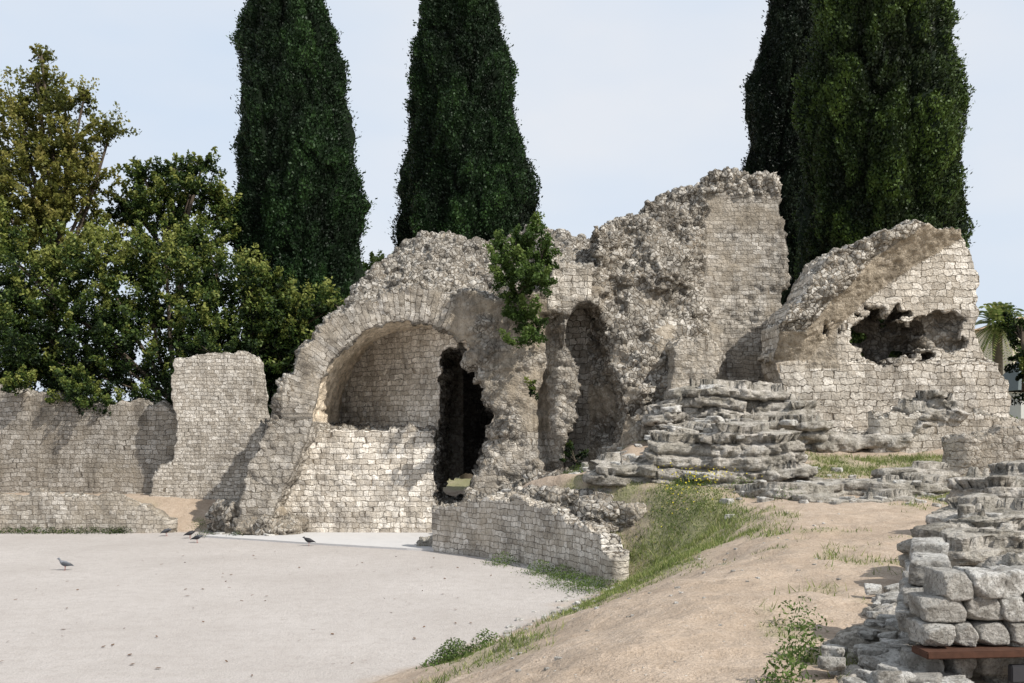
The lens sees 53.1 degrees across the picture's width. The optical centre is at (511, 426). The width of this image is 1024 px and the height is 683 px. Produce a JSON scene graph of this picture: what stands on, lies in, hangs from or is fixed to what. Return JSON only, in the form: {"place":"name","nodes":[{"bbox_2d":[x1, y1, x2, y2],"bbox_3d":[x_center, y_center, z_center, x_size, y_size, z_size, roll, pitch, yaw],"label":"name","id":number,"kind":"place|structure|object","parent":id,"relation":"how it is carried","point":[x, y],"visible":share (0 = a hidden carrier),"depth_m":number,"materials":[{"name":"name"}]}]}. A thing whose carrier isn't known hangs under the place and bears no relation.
{"place":"outdoors","nodes":[
{"label":"outdoors","id":0,"kind":"place"},
{"bbox_2d":[0,441,988,682],"bbox_3d":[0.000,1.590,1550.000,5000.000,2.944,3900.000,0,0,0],"label":"ground","id":1,"kind":"structure","parent":0,"point":[127,597],"depth_m":15.32,"materials":[{"name":"beige sand"}]},
{"bbox_2d":[57,558,73,567],"bbox_3d":[-9.532,2.921,21.852,0.353,0.276,0.129,0,0,-14],"label":"pigeon","id":2,"kind":"object","parent":1,"relation":"on","point":[64,563],"visible":1,"depth_m":21.81,"materials":[{"name":"grey"}]},
{"bbox_2d":[0,43,141,390],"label":"deciduous tree","id":3,"kind":"object","parent":1,"relation":"on","point":[54,200],"visible":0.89,"depth_m":38.48,"materials":[{"name":"green plant"}]},
{"bbox_2d":[0,384,177,493],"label":"stone wall","id":4,"kind":"structure","parent":1,"relation":"on","point":[126,447],"depth_m":33.41,"materials":[{"name":"stone"}]},
{"bbox_2d":[0,328,265,415],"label":"ivy","id":5,"kind":"object","parent":4,"relation":"attached to","point":[75,389],"visible":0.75,"depth_m":33.40,"materials":[{"name":"green plant"}]},
{"bbox_2d":[0,488,177,532],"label":"stone wall","id":6,"kind":"structure","parent":1,"relation":"on","point":[43,508],"depth_m":29.58,"materials":[{"name":"stone"}]},
{"bbox_2d":[0,526,243,535],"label":"weeds","id":7,"kind":"object","parent":1,"relation":"on","point":[80,532],"visible":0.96,"depth_m":29.33,"materials":[{"name":"green plant"}]},
{"bbox_2d":[160,528,171,533],"bbox_3d":[-9.656,2.938,28.594,0.129,0.215,0.353,0,0,44],"label":"pigeon","id":8,"kind":"object","parent":1,"relation":"on","point":[167,530],"visible":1,"depth_m":28.55,"materials":[{"name":"grey"}]},
{"bbox_2d":[0,195,349,400],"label":"shrub thicket","id":9,"kind":"object","parent":1,"relation":"on","point":[20,345],"visible":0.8,"depth_m":35.97,"materials":[{"name":"green plant"}]},
{"bbox_2d":[105,146,244,356],"bbox_3d":[-13.136,-4.100,39.894,5.649,13.900,3.307,0,0,0],"label":"deciduous tree","id":10,"kind":"object","parent":1,"relation":"on","point":[141,206],"visible":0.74,"depth_m":39.56,"materials":[{"name":"green plant"}]},
{"bbox_2d":[183,530,195,535],"bbox_3d":[-8.807,2.938,27.996,0.353,0.216,0.130,0,0,-29],"label":"pigeon","id":11,"kind":"object","parent":1,"relation":"on","point":[190,532],"visible":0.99,"depth_m":27.95,"materials":[{"name":"grey"}]},
{"bbox_2d":[190,535,202,542],"bbox_3d":[-8.308,2.946,26.998,0.353,0.215,0.130,0,0,-11],"label":"pigeon","id":12,"kind":"object","parent":1,"relation":"on","point":[196,537],"visible":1,"depth_m":26.97,"materials":[{"name":"grey"}]},
{"bbox_2d":[150,351,269,499],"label":"brick pier","id":13,"kind":"structure","parent":1,"relation":"on","point":[220,402],"depth_m":32.00,"materials":[{"name":"stone"}]},
{"bbox_2d":[0,555,491,675],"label":"fallen leaves","id":14,"kind":"object","parent":1,"relation":"on","point":[242,600],"visible":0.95,"depth_m":15.86,"materials":[{"name":"brown plant"}]},
{"bbox_2d":[205,497,308,535],"bbox_3d":[-7.438,2.812,29.401,3.424,1.612,2.053,0,0,20],"label":"rubble heap","id":15,"kind":"object","parent":1,"relation":"on","point":[221,513],"visible":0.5,"depth_m":28.71,"materials":[{"name":"stone"}]},
{"bbox_2d":[224,0,377,417],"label":"cypress tree","id":16,"kind":"object","parent":1,"relation":"on","point":[304,207],"visible":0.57,"depth_m":40.26,"materials":[{"name":"green plant"}]},
{"bbox_2d":[302,536,314,542],"bbox_3d":[-5.192,2.921,26.202,0.353,0.246,0.130,0,0,-11],"label":"pigeon","id":17,"kind":"object","parent":1,"relation":"on","point":[309,540],"visible":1,"depth_m":26.16,"materials":[{"name":"grey"}]},
{"bbox_2d":[204,532,433,550],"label":"concrete slab","id":18,"kind":"structure","parent":1,"relation":"on","point":[395,541],"depth_m":27.49,"materials":[{"name":"grey concrete"}]},
{"bbox_2d":[362,249,392,274],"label":"background tree","id":19,"kind":"object","parent":1,"relation":"on","point":[373,259],"visible":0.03,"depth_m":51.34,"materials":[{"name":"green plant"}]},
{"bbox_2d":[416,535,432,546],"bbox_3d":[-1.903,2.985,25.740,1.279,0.531,0.742,0,0,33],"label":"rubble heap","id":20,"kind":"object","parent":1,"relation":"on","point":[425,541],"visible":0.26,"depth_m":25.71,"materials":[{"name":"grey stone"}]},
{"bbox_2d":[388,0,542,478],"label":"cypress tree","id":21,"kind":"object","parent":1,"relation":"on","point":[467,172],"visible":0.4,"depth_m":44.05,"materials":[{"name":"green plant"}]},
{"bbox_2d":[186,463,832,682],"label":"weeds","id":22,"kind":"object","parent":1,"relation":"on","point":[446,653],"visible":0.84,"depth_m":12.64,"materials":[{"name":"green plant"}]},
{"bbox_2d":[232,166,790,532],"bbox_3d":[0.209,-2.092,30.941,16.613,11.788,7.444,0,0,0],"label":"roman vault ruin","id":23,"kind":"object","parent":1,"relation":"on","point":[400,398],"visible":0.73,"depth_m":29.43,"materials":[{"name":"stone"}]},
{"bbox_2d":[482,210,561,349],"bbox_3d":[0.284,-3.902,27.435,2.172,3.719,2.030,0,0,0],"label":"climbing shrub","id":24,"kind":"object","parent":23,"relation":"attached to","point":[529,275],"visible":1,"depth_m":27.29,"materials":[{"name":"green plant"}]},
{"bbox_2d":[457,467,574,502],"bbox_3d":[0.386,2.266,27.856,3.899,2.406,1.548,0,0,12],"label":"rubble heap","id":25,"kind":"object","parent":1,"relation":"on","point":[470,494],"visible":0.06,"depth_m":27.77,"materials":[{"name":"stone"}]},
{"bbox_2d":[432,494,629,587],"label":"curved podium wall","id":26,"kind":"structure","parent":1,"relation":"on","point":[526,529],"depth_m":22.75,"materials":[{"name":"stone"}]},
{"bbox_2d":[524,376,588,466],"bbox_3d":[1.189,-0.115,27.847,2.021,2.498,0.612,0,0,-28],"label":"climbing shrub","id":27,"kind":"object","parent":1,"relation":"on","point":[577,458],"visible":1,"depth_m":28.03,"materials":[{"name":"green plant"}]},
{"bbox_2d":[471,484,646,532],"bbox_3d":[1.174,2.017,23.803,2.384,1.538,6.093,0,0,-38],"label":"rubble outcrop","id":28,"kind":"object","parent":1,"relation":"on","point":[593,506],"visible":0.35,"depth_m":21.74,"materials":[{"name":"stone"}]},
{"bbox_2d":[199,384,1023,675],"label":"scattered stones","id":29,"kind":"object","parent":1,"relation":"on","point":[718,419],"visible":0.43,"depth_m":21.52,"materials":[{"name":"stone"}]},
{"bbox_2d":[640,336,721,437],"bbox_3d":[4.525,-1.079,27.911,2.218,2.776,1.541,0,0,0],"label":"broken wall stub","id":30,"kind":"object","parent":1,"relation":"on","point":[697,358],"visible":0.5,"depth_m":27.21,"materials":[{"name":"stone"}]},
{"bbox_2d":[636,462,762,542],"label":"wildflowers","id":31,"kind":"object","parent":1,"relation":"on","point":[691,484],"visible":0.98,"depth_m":21.00,"materials":[{"name":"yellow plant"}]},
{"bbox_2d":[582,420,823,492],"bbox_3d":[4.159,0.920,22.928,5.192,2.154,3.200,0,0,0],"label":"rubble outcrop","id":32,"kind":"object","parent":1,"relation":"on","point":[760,450],"visible":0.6,"depth_m":22.04,"materials":[{"name":"grey stone"}]},
{"bbox_2d":[641,378,838,452],"bbox_3d":[5.841,-0.132,26.727,4.892,2.264,2.918,0,0,0],"label":"rubble heap","id":33,"kind":"object","parent":1,"relation":"on","point":[739,399],"visible":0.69,"depth_m":26.11,"materials":[{"name":"grey stone"}]},
{"bbox_2d":[739,0,815,305],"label":"cypress tree","id":34,"kind":"object","parent":1,"relation":"on","point":[769,100],"visible":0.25,"depth_m":43.91,"materials":[{"name":"green plant"}]},
{"bbox_2d":[732,461,959,503],"bbox_3d":[7.349,1.263,20.705,5.233,1.096,2.752,0,0,-19],"label":"stone slab ledge","id":35,"kind":"object","parent":1,"relation":"on","point":[938,474],"visible":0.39,"depth_m":20.43,"materials":[{"name":"grey stone"}]},
{"bbox_2d":[829,427,867,434],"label":"stone wall","id":36,"kind":"structure","parent":1,"relation":"on","point":[855,430],"depth_m":26.84,"materials":[{"name":"stone"}]},
{"bbox_2d":[822,603,900,682],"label":"rubble footing","id":37,"kind":"object","parent":1,"relation":"on","point":[849,637],"visible":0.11,"depth_m":7.21,"materials":[{"name":"grey stone"}]},
{"bbox_2d":[822,431,913,452],"bbox_3d":[8.860,0.432,25.982,2.573,0.661,1.005,0,0,0],"label":"stone slab ledge","id":38,"kind":"object","parent":1,"relation":"on","point":[849,442],"visible":0.65,"depth_m":25.62,"materials":[{"name":"grey stone"}]},
{"bbox_2d":[757,219,1010,430],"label":"ruined vault wall","id":39,"kind":"structure","parent":1,"relation":"on","point":[914,284],"depth_m":28.02,"materials":[{"name":"stone"}]},
{"bbox_2d":[788,0,980,357],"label":"cypress tree","id":40,"kind":"object","parent":1,"relation":"on","point":[880,107],"visible":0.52,"depth_m":35.88,"materials":[{"name":"green plant"}]},
{"bbox_2d":[817,583,973,682],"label":"fallen stones","id":41,"kind":"object","parent":1,"relation":"on","point":[882,660],"visible":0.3,"depth_m":6.50,"materials":[{"name":"stone"}]},
{"bbox_2d":[868,408,991,452],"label":"stone wall","id":42,"kind":"structure","parent":1,"relation":"on","point":[927,438],"depth_m":25.74,"materials":[{"name":"stone"}]},
{"bbox_2d":[891,389,969,434],"bbox_3d":[10.648,-0.342,26.215,2.011,1.228,1.310,0,0,0],"label":"rubble heap","id":43,"kind":"object","parent":1,"relation":"on","point":[940,405],"visible":0.73,"depth_m":25.80,"materials":[{"name":"grey stone"}]},
{"bbox_2d":[895,537,1023,678],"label":"stones","id":44,"kind":"object","parent":1,"relation":"on","point":[941,601],"visible":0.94,"depth_m":6.10,"materials":[{"name":"stone"}]},
{"bbox_2d":[897,493,1023,568],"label":"broken wall rock","id":45,"kind":"object","parent":1,"relation":"on","point":[974,541],"visible":0.41,"depth_m":9.71,"materials":[{"name":"grey stone"}]},
{"bbox_2d":[941,424,1023,475],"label":"stone wall","id":46,"kind":"structure","parent":1,"relation":"on","point":[981,450],"depth_m":22.80,"materials":[{"name":"stone"}]},
{"bbox_2d":[944,460,1023,506],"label":"broken wall rock","id":47,"kind":"object","parent":1,"relation":"on","point":[1003,479],"visible":0.41,"depth_m":14.21,"materials":[{"name":"grey stone"}]},
{"bbox_2d":[975,330,1019,392],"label":"walls","id":48,"kind":"structure","parent":1,"relation":"on","point":[1004,349],"depth_m":73.34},
{"bbox_2d":[973,551,1023,682],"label":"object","id":49,"kind":"object","parent":1,"relation":"on","point":[1010,558],"visible":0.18,"depth_m":6.30,"materials":[{"name":"grey stone"}]},
{"bbox_2d":[912,644,1023,659],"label":"iron lintel","id":50,"kind":"structure","parent":49,"relation":"on","point":[963,652],"depth_m":5.98,"materials":[{"name":"brown metal"}]},
{"bbox_2d":[1008,664,1023,682],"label":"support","id":51,"kind":"object","parent":49,"relation":"on","point":[1015,673],"visible":1,"depth_m":6.00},
{"bbox_2d":[975,301,1023,374],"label":"palm tree","id":52,"kind":"object","parent":1,"relation":"on","point":[995,312],"visible":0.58,"depth_m":59.73,"materials":[{"name":"green plant"}]},
{"bbox_2d":[991,415,1023,426],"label":"stone wall","id":53,"kind":"structure","parent":1,"relation":"on","point":[1005,421],"depth_m":26.67,"materials":[{"name":"stone"}]},
{"bbox_2d":[993,302,1023,404],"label":"dark shrub","id":54,"kind":"object","parent":1,"relation":"on","point":[1013,327],"visible":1,"depth_m":34.17,"materials":[{"name":"green plant"}]},
{"bbox_2d":[1002,362,1023,418],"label":"garden shed","id":55,"kind":"structure","parent":1,"relation":"on","point":[1017,410],"depth_m":52.06,"materials":[{"name":"stone"}]},
{"bbox_2d":[0,0,1023,401],"label":"sky","id":56,"kind":"structure","parent":0,"point":[621,104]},
{"bbox_2d":[413,440,972,682],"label":"grass","id":57,"kind":"structure","parent":0,"point":[696,549],"depth_m":18.04,"materials":[{"name":"green plant"}]}
]}

